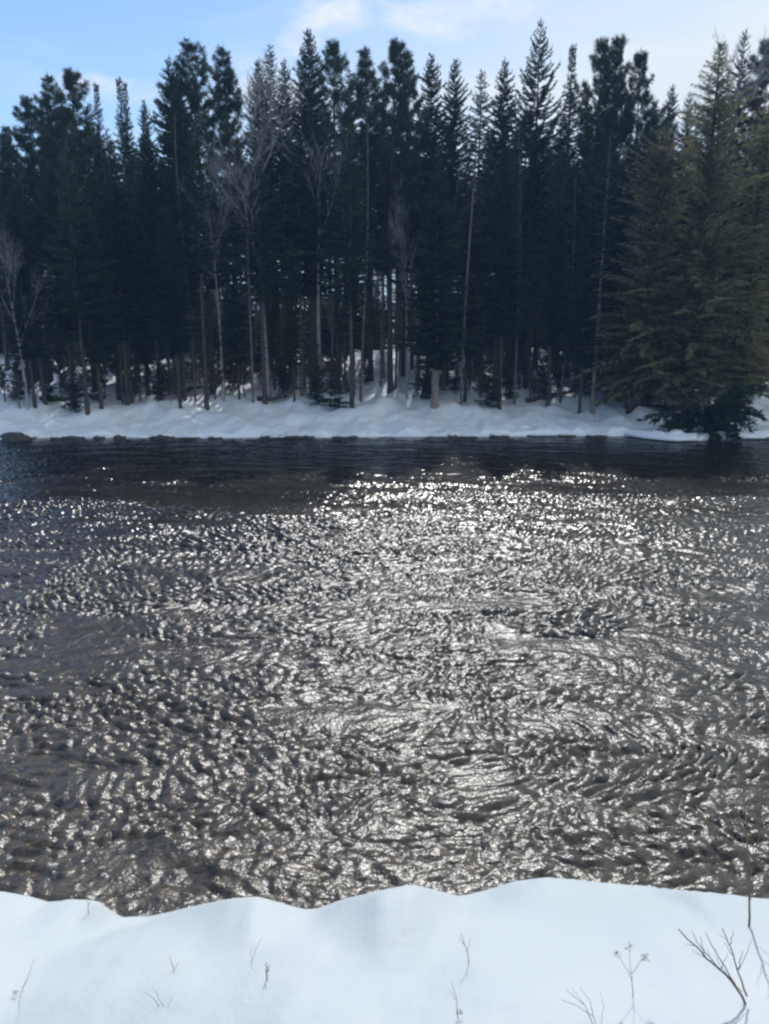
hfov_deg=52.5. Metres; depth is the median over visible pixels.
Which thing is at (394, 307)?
conifer tree
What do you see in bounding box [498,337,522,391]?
bare shrub
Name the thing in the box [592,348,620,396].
bare shrub
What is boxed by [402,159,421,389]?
dead tree
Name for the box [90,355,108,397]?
bare shrub
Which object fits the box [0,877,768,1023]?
bank
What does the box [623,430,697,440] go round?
ice shelf
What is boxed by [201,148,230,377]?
conifer tree
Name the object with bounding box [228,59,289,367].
spruce tree
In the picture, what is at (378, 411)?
bank
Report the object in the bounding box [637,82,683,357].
spruce tree
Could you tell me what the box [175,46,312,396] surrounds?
birch tree
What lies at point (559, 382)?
spruce sapling
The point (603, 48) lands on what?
pine tree
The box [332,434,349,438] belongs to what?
shore rock
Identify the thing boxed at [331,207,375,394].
spruce tree
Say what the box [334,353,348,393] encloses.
bare shrub
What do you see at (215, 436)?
shore rock
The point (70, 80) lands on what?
pine tree
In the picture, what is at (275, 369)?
bare shrub
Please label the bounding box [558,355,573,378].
spruce sapling
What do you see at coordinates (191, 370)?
bare shrub
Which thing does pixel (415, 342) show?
young spruce
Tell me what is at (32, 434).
ice shelf
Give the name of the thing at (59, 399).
fallen log
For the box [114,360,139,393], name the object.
spruce sapling
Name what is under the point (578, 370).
bare shrub
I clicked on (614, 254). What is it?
spruce tree
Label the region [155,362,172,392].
bare shrub
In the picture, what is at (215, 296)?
conifer tree
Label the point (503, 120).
spruce tree
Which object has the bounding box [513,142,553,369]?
conifer tree
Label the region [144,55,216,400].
spruce tree
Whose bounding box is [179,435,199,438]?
shore rock
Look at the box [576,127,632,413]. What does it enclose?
conifer tree
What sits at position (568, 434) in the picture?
shore rock
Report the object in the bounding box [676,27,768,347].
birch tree
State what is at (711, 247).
conifer tree
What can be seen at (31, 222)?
conifer tree
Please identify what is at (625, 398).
hemlock tree
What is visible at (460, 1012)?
dry weed
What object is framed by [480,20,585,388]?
spruce tree
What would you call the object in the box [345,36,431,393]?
pine tree
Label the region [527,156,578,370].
conifer tree
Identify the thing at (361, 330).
young spruce
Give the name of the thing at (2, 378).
bare shrub
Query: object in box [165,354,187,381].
bare shrub
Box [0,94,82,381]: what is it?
pine tree
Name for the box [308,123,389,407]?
conifer tree
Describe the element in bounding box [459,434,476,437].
shore rock
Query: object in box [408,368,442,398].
spruce sapling
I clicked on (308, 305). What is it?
young spruce
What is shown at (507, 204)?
spruce tree
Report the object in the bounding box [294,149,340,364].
conifer tree
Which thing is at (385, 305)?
young spruce
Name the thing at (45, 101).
pine tree
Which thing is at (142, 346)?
fir tree
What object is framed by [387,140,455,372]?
conifer tree
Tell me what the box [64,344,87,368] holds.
spruce sapling
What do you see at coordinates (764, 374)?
bare shrub
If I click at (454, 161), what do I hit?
spruce tree
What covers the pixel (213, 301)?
young spruce
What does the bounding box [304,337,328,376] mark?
bare shrub
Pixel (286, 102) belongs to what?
spruce tree
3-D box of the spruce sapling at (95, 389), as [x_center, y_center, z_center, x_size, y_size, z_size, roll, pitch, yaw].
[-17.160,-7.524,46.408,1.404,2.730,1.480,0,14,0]
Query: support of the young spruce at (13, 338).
on the bank at (378, 411)
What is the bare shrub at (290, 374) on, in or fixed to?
on the bank at (378, 411)
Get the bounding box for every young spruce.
[7,319,20,353]
[18,289,52,342]
[151,315,175,359]
[194,274,225,350]
[207,291,241,357]
[240,282,257,347]
[248,310,260,353]
[296,311,309,353]
[302,282,333,324]
[320,307,329,355]
[333,306,359,352]
[355,306,376,349]
[361,275,381,313]
[361,284,386,348]
[373,295,393,332]
[373,331,386,349]
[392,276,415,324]
[407,313,425,355]
[532,335,543,356]
[715,306,733,348]
[749,306,768,346]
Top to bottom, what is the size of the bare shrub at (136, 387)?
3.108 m
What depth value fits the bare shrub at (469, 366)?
50.72 m
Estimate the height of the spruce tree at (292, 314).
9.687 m
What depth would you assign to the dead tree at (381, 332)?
49.82 m
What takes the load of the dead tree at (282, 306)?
on the bank at (378, 411)
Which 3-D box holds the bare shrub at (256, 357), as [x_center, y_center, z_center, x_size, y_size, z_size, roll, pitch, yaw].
[-8.949,-9.594,50.915,1.293,3.976,1.966,10,17,36]
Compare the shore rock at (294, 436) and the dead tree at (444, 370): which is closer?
the shore rock at (294, 436)
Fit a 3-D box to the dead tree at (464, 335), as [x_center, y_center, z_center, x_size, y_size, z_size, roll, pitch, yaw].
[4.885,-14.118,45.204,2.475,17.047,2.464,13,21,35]
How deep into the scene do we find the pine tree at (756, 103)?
46.55 m
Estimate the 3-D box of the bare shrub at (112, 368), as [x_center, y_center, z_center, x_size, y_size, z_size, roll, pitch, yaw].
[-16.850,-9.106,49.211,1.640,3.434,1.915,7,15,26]
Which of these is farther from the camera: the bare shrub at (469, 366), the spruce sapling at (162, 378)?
the bare shrub at (469, 366)
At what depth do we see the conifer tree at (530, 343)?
60.22 m
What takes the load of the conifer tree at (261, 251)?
on the bank at (378, 411)
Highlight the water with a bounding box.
[0,434,768,916]
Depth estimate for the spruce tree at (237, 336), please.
47.38 m
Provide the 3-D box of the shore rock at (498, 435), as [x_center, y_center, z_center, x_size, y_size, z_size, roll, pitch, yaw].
[6.103,-3.983,41.277,1.119,0.421,0.786,0,14,0]
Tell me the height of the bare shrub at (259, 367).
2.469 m
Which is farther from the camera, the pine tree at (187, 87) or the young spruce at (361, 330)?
the young spruce at (361, 330)
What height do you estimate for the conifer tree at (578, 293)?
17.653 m
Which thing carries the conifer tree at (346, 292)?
on the bank at (378, 411)
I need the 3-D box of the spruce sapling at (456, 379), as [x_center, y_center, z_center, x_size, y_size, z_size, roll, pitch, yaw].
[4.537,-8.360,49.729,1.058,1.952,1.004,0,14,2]
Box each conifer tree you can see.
[0,123,35,344]
[0,159,14,370]
[3,158,59,404]
[23,153,45,352]
[24,147,77,368]
[31,148,117,414]
[55,106,98,363]
[77,120,106,236]
[87,128,149,405]
[130,150,162,368]
[135,99,176,360]
[159,117,232,410]
[164,157,207,355]
[176,191,217,354]
[199,180,224,359]
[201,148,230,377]
[213,128,303,404]
[218,93,247,326]
[222,133,254,332]
[228,137,271,367]
[240,177,287,351]
[267,136,298,372]
[275,109,323,395]
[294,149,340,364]
[298,170,331,347]
[306,256,333,318]
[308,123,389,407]
[314,147,342,331]
[320,102,347,351]
[338,152,361,360]
[343,134,386,358]
[360,205,384,343]
[361,103,411,353]
[364,100,408,378]
[372,227,393,300]
[385,183,407,343]
[386,119,414,372]
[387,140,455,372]
[392,117,429,385]
[392,147,481,408]
[392,174,402,349]
[395,149,422,369]
[456,138,476,361]
[475,151,490,334]
[478,127,517,355]
[481,124,532,378]
[509,105,550,341]
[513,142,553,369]
[516,154,545,357]
[526,108,587,400]
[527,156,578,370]
[566,108,623,347]
[566,159,583,349]
[568,103,601,372]
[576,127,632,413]
[618,100,671,284]
[667,108,701,353]
[681,174,725,296]
[712,148,752,354]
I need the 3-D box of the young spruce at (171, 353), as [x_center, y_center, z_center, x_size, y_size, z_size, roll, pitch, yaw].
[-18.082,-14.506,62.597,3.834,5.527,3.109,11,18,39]
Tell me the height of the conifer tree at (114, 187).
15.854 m
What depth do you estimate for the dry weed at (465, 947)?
3.42 m
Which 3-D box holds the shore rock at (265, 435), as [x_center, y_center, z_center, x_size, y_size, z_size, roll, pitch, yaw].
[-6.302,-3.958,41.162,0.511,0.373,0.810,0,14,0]
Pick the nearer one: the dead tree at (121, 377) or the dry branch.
the dry branch
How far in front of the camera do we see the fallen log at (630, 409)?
45.55 m
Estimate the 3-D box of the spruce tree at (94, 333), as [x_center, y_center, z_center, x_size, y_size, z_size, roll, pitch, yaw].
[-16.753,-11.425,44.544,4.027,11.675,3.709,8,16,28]
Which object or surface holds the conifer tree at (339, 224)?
on the bank at (378, 411)
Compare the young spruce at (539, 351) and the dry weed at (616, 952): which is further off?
the young spruce at (539, 351)
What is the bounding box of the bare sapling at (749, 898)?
[733,762,768,926]
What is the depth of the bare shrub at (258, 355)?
51.13 m
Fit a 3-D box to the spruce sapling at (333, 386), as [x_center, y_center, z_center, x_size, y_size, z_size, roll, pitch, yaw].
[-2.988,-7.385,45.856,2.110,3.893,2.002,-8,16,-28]
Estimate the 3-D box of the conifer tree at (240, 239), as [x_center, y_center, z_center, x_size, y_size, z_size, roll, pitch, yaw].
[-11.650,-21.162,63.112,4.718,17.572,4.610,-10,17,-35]
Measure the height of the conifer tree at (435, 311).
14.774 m
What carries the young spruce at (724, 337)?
on the bank at (378, 411)
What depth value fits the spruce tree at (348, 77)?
51.17 m
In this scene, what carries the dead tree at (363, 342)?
on the bank at (378, 411)
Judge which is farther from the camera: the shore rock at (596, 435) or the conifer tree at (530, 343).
the conifer tree at (530, 343)
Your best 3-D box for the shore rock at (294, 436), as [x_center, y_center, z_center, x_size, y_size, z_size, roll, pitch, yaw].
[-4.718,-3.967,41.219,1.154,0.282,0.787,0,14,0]
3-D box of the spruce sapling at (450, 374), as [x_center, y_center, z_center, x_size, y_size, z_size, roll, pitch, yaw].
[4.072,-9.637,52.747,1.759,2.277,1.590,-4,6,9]
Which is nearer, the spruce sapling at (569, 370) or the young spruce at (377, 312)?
the spruce sapling at (569, 370)
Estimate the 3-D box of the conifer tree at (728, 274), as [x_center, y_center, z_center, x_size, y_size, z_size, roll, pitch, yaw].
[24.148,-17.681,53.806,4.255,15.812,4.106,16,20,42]
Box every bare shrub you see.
[0,362,10,401]
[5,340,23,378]
[5,372,24,408]
[24,341,46,389]
[24,360,38,394]
[33,342,50,388]
[34,350,57,391]
[49,359,69,401]
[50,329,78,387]
[76,362,91,383]
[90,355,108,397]
[102,344,134,373]
[131,358,145,401]
[140,361,154,395]
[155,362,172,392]
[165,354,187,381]
[168,366,183,400]
[185,361,195,386]
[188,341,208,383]
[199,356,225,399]
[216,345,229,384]
[223,357,236,384]
[228,354,250,396]
[234,335,259,387]
[240,341,256,370]
[253,346,261,384]
[254,358,272,376]
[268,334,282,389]
[269,347,275,364]
[271,348,299,388]
[285,350,299,385]
[300,341,326,396]
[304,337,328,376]
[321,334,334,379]
[325,322,348,372]
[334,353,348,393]
[430,369,445,387]
[439,335,460,370]
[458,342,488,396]
[468,335,483,385]
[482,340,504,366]
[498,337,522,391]
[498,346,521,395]
[498,365,509,388]
[502,340,534,389]
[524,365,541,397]
[535,357,546,378]
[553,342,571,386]
[568,349,590,397]
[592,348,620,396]
[756,350,768,397]
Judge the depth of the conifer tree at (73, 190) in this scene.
54.35 m
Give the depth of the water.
13.93 m
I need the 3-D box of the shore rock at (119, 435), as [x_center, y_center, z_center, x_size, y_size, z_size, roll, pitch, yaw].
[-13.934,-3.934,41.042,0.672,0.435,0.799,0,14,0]
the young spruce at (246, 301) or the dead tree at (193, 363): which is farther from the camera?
the young spruce at (246, 301)
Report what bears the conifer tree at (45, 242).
on the bank at (378, 411)
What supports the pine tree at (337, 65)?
on the bank at (378, 411)
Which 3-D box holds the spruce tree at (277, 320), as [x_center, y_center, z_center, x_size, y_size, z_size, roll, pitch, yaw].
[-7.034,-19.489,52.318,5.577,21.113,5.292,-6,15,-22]
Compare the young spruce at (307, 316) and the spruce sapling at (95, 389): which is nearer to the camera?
the spruce sapling at (95, 389)
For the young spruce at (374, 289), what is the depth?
92.55 m
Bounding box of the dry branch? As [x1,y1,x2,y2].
[678,928,751,1004]
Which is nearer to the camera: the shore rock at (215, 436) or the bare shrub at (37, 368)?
the shore rock at (215, 436)
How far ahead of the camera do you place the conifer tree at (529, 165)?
52.10 m
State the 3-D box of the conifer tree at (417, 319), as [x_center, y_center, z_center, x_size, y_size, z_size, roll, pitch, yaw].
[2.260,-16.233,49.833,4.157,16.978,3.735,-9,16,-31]
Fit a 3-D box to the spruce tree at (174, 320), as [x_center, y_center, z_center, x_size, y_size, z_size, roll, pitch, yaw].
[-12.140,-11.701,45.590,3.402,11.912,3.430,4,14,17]
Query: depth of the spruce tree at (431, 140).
46.20 m
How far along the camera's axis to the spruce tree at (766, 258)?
49.68 m
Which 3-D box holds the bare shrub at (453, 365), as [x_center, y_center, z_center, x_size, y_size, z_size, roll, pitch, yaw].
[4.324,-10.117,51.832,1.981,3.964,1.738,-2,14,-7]
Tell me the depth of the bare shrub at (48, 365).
48.31 m
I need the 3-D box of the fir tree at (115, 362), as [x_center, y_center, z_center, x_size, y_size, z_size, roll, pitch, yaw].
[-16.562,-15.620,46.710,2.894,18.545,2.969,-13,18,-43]
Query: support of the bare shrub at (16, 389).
on the bank at (378, 411)
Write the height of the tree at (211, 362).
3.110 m
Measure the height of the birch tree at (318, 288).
19.783 m
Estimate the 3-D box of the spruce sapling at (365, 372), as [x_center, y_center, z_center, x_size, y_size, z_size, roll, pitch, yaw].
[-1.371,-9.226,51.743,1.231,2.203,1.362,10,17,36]
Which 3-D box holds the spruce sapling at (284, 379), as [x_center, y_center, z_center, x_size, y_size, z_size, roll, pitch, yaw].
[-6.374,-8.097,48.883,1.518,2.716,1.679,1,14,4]
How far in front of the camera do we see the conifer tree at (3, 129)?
52.99 m
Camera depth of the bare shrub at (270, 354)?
53.23 m
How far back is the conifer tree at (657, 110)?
50.93 m
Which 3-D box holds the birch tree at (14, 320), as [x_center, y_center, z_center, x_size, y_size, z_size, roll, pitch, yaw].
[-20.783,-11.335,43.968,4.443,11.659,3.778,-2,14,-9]
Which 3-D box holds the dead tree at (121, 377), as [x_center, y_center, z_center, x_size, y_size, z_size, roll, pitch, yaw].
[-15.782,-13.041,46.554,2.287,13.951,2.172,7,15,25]
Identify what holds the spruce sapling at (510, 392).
on the bank at (378, 411)
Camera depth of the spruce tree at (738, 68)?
47.26 m
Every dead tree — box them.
[100,165,137,403]
[145,158,190,393]
[169,113,207,401]
[231,145,268,402]
[266,97,295,380]
[303,232,315,391]
[314,146,342,376]
[328,214,365,392]
[345,96,384,401]
[371,198,394,386]
[383,162,412,389]
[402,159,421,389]
[442,123,474,390]
[458,112,489,404]
[469,191,485,366]
[510,118,535,404]
[546,175,584,402]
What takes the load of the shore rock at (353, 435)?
on the bank at (378, 411)
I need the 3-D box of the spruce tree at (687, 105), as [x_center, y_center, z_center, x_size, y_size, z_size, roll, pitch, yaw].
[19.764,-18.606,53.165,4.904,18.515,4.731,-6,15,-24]
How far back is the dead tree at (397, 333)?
49.81 m
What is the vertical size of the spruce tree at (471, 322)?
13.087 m
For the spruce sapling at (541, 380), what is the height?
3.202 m
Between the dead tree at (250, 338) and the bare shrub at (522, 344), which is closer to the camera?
the dead tree at (250, 338)
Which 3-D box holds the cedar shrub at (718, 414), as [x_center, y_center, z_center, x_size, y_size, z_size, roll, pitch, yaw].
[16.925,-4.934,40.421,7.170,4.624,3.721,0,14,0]
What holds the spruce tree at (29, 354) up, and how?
on the bank at (378, 411)
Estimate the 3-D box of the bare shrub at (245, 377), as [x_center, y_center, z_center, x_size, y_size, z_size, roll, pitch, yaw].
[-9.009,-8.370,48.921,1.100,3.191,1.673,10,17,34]
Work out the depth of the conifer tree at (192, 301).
56.14 m
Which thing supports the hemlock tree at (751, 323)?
on the bank at (378, 411)
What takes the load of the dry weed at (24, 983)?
on the bank at (538, 949)
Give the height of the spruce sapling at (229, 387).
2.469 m
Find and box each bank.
[0,329,768,440]
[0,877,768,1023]
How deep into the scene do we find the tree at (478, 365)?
48.73 m
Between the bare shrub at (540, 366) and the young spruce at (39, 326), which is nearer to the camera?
the bare shrub at (540, 366)
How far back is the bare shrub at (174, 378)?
47.72 m
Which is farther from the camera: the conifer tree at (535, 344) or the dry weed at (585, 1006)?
the conifer tree at (535, 344)
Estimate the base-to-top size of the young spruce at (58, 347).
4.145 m
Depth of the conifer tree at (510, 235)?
47.92 m
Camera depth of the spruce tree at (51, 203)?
44.38 m
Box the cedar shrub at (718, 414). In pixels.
[636,373,768,442]
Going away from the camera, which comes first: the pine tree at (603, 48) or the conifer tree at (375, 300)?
the pine tree at (603, 48)
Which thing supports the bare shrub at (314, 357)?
on the bank at (378, 411)
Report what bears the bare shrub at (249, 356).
on the bank at (378, 411)
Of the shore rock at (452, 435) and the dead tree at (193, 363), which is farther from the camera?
the dead tree at (193, 363)
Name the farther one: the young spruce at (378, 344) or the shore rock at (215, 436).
the young spruce at (378, 344)
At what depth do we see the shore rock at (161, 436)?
40.84 m
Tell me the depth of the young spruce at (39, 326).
61.53 m
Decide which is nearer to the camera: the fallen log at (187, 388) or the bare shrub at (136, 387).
the bare shrub at (136, 387)
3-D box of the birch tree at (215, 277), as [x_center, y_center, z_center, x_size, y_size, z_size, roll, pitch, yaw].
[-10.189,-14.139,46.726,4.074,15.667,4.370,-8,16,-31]
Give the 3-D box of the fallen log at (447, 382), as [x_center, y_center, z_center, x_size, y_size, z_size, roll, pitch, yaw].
[5.070,-8.944,50.870,3.189,1.611,0.529,3,14,11]
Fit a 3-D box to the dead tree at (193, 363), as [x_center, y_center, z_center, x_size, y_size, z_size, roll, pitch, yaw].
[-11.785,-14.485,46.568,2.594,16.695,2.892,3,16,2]
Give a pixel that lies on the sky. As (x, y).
(106, 40)
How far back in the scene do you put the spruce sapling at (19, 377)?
47.12 m
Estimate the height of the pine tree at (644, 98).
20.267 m
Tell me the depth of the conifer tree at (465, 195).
53.14 m
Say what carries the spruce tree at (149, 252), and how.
on the bank at (378, 411)
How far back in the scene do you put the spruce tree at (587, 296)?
45.11 m
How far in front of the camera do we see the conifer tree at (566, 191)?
45.97 m
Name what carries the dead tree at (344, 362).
on the bank at (378, 411)
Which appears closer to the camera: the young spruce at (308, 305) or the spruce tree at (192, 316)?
the spruce tree at (192, 316)
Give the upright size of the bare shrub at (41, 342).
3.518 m
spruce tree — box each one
[0,131,46,388]
[0,188,57,407]
[23,163,98,406]
[56,203,127,408]
[81,148,162,403]
[110,130,189,400]
[142,203,204,408]
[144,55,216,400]
[156,71,220,382]
[214,234,259,398]
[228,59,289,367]
[242,43,301,351]
[262,28,349,393]
[262,57,313,384]
[271,240,310,401]
[326,68,374,365]
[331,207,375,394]
[389,51,465,388]
[409,57,481,385]
[442,184,494,402]
[457,69,497,372]
[465,56,533,401]
[468,147,540,409]
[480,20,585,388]
[519,159,587,406]
[556,200,618,413]
[587,168,638,402]
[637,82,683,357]
[665,91,701,347]
[696,28,760,378]
[722,125,768,352]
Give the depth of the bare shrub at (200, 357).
51.58 m
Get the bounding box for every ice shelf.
[0,431,38,439]
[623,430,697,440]
[730,430,768,438]
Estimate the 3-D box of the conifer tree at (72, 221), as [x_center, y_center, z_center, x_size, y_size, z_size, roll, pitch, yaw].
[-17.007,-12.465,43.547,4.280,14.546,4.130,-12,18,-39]
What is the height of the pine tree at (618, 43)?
20.862 m
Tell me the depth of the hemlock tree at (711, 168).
42.39 m
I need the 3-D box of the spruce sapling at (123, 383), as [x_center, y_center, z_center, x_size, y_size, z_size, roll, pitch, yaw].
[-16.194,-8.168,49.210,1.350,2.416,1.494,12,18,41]
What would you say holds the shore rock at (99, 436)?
on the bank at (378, 411)
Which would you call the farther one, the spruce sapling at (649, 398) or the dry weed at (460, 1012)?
the spruce sapling at (649, 398)
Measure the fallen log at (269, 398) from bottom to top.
1.538 m
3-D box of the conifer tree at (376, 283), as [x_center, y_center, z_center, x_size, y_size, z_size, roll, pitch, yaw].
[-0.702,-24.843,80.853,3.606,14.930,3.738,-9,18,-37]
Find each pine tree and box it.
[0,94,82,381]
[21,66,115,389]
[22,70,81,362]
[139,37,268,393]
[201,40,259,382]
[288,37,374,390]
[329,44,405,380]
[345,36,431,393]
[387,46,427,376]
[544,35,633,387]
[564,31,656,375]
[595,47,672,388]
[711,37,768,390]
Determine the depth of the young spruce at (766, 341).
62.04 m
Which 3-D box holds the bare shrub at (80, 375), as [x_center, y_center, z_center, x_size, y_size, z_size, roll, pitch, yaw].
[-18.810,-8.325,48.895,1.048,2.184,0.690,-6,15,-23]
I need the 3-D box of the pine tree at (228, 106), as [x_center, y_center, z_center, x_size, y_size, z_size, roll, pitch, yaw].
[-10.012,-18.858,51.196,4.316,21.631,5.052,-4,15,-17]
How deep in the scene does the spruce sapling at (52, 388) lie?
47.14 m
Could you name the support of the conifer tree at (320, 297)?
on the bank at (378, 411)
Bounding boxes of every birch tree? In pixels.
[0,222,53,409]
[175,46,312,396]
[178,132,244,401]
[259,63,374,393]
[385,172,430,398]
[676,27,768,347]
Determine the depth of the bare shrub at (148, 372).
49.07 m
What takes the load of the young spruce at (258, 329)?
on the bank at (378, 411)
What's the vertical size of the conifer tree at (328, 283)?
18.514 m
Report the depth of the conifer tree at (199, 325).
55.76 m
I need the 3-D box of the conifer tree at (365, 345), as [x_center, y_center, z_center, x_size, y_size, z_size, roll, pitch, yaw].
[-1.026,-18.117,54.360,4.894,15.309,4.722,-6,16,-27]
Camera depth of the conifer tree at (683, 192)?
51.88 m
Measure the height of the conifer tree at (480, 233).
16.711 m
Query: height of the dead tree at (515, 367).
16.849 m
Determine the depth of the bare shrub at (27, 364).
47.94 m
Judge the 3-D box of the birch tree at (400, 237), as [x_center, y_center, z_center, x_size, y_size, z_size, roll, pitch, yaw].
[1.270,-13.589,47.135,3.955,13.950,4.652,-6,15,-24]
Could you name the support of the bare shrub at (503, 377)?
on the bank at (378, 411)
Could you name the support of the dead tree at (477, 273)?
on the bank at (378, 411)
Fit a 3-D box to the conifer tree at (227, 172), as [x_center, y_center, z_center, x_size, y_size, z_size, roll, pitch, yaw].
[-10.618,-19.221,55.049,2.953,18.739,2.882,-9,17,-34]
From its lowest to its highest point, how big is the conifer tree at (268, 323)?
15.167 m
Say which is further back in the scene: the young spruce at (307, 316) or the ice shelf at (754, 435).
the young spruce at (307, 316)
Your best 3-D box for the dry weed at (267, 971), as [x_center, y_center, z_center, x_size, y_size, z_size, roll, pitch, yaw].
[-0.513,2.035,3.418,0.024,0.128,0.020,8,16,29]
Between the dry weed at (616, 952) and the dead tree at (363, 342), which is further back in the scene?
the dead tree at (363, 342)
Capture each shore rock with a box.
[0,432,32,441]
[50,434,61,439]
[61,434,84,438]
[92,434,104,438]
[113,433,125,438]
[150,433,174,438]
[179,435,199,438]
[207,434,222,439]
[260,433,269,438]
[285,434,303,437]
[304,433,314,437]
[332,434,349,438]
[350,433,358,438]
[448,432,457,437]
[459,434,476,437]
[489,433,509,437]
[527,433,556,436]
[558,432,575,436]
[586,433,607,436]
[759,434,768,439]
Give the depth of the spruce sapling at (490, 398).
46.69 m
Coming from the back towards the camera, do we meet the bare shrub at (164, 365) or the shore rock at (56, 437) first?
the bare shrub at (164, 365)
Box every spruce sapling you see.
[6,361,30,399]
[39,367,63,401]
[61,369,88,412]
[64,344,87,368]
[87,365,110,401]
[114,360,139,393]
[115,371,136,395]
[147,360,171,400]
[224,362,237,390]
[271,364,292,396]
[305,364,328,404]
[318,354,352,409]
[355,357,372,384]
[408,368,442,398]
[439,360,455,377]
[448,366,460,390]
[471,353,505,407]
[502,366,521,398]
[531,355,559,395]
[551,352,570,388]
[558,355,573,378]
[571,356,597,394]
[595,365,616,391]
[635,367,661,407]
[653,365,681,411]
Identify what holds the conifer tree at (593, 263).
on the bank at (378, 411)
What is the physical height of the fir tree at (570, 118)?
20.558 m
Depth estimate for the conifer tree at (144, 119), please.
52.18 m
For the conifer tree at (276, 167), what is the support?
on the bank at (378, 411)
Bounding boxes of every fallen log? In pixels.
[40,383,95,401]
[152,385,203,390]
[257,377,301,400]
[439,369,476,384]
[525,379,587,401]
[625,402,650,413]
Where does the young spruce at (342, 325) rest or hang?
on the bank at (378, 411)
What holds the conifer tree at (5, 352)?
on the bank at (378, 411)
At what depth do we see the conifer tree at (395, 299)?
62.34 m
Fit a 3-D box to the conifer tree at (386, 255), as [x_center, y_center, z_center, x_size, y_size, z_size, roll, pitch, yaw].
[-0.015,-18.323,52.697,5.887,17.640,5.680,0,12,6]
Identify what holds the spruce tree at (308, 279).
on the bank at (378, 411)
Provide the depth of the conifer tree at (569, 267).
60.10 m
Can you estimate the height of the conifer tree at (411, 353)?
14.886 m
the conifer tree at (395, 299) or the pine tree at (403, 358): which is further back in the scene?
the conifer tree at (395, 299)
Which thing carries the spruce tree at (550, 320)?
on the bank at (378, 411)
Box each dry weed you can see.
[12,959,34,995]
[266,962,269,980]
[450,981,462,1016]
[459,934,469,963]
[561,987,603,1023]
[614,942,648,996]
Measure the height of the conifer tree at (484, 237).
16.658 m
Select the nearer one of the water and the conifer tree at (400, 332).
the water
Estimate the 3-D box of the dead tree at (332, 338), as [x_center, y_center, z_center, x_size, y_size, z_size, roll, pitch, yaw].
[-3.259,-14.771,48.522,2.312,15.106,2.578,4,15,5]
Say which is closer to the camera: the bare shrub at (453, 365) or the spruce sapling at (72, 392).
the spruce sapling at (72, 392)
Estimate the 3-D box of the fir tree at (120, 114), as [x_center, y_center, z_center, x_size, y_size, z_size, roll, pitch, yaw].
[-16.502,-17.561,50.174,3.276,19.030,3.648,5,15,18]
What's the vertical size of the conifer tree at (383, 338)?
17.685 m
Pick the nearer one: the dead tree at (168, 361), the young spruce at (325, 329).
the dead tree at (168, 361)
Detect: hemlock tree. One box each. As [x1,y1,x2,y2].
[570,125,739,409]
[586,212,673,408]
[599,41,768,415]
[660,106,768,410]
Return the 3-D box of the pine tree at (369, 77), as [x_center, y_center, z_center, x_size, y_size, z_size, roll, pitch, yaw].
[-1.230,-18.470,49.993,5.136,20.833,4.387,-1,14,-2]
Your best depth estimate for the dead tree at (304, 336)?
49.56 m
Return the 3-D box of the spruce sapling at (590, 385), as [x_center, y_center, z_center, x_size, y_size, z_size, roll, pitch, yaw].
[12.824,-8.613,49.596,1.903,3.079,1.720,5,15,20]
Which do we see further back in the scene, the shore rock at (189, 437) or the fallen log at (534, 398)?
the fallen log at (534, 398)
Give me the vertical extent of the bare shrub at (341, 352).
3.849 m
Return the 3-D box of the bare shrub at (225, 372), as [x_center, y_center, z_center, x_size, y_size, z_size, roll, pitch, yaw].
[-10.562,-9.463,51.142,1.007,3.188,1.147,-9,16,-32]
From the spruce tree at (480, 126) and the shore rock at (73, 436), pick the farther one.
the spruce tree at (480, 126)
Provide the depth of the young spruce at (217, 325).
60.55 m
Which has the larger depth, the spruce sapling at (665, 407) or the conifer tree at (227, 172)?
the conifer tree at (227, 172)
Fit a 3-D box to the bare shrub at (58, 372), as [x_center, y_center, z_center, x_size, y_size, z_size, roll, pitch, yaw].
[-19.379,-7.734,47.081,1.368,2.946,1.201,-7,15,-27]
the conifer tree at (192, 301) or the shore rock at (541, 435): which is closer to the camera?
the shore rock at (541, 435)
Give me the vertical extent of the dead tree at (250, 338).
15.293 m
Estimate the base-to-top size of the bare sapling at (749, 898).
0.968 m
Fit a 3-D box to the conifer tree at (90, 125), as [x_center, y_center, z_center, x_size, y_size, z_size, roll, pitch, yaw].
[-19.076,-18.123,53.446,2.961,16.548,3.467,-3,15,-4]
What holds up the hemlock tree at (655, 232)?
on the bank at (378, 411)
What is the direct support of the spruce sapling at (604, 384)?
on the bank at (378, 411)
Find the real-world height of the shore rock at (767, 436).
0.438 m
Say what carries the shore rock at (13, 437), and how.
on the bank at (378, 411)
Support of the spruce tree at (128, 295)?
on the bank at (378, 411)
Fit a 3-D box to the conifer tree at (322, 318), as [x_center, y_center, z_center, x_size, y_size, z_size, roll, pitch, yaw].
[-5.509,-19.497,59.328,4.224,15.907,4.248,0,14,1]
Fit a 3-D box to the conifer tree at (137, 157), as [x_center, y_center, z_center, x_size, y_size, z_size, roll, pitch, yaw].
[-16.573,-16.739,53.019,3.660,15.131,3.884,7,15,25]
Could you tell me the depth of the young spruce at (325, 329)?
61.50 m
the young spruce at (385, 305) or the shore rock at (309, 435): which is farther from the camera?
the young spruce at (385, 305)
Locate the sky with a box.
[0,0,768,316]
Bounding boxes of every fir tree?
[87,82,140,399]
[113,76,151,376]
[118,81,165,395]
[533,43,585,377]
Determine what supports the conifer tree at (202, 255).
on the bank at (378, 411)

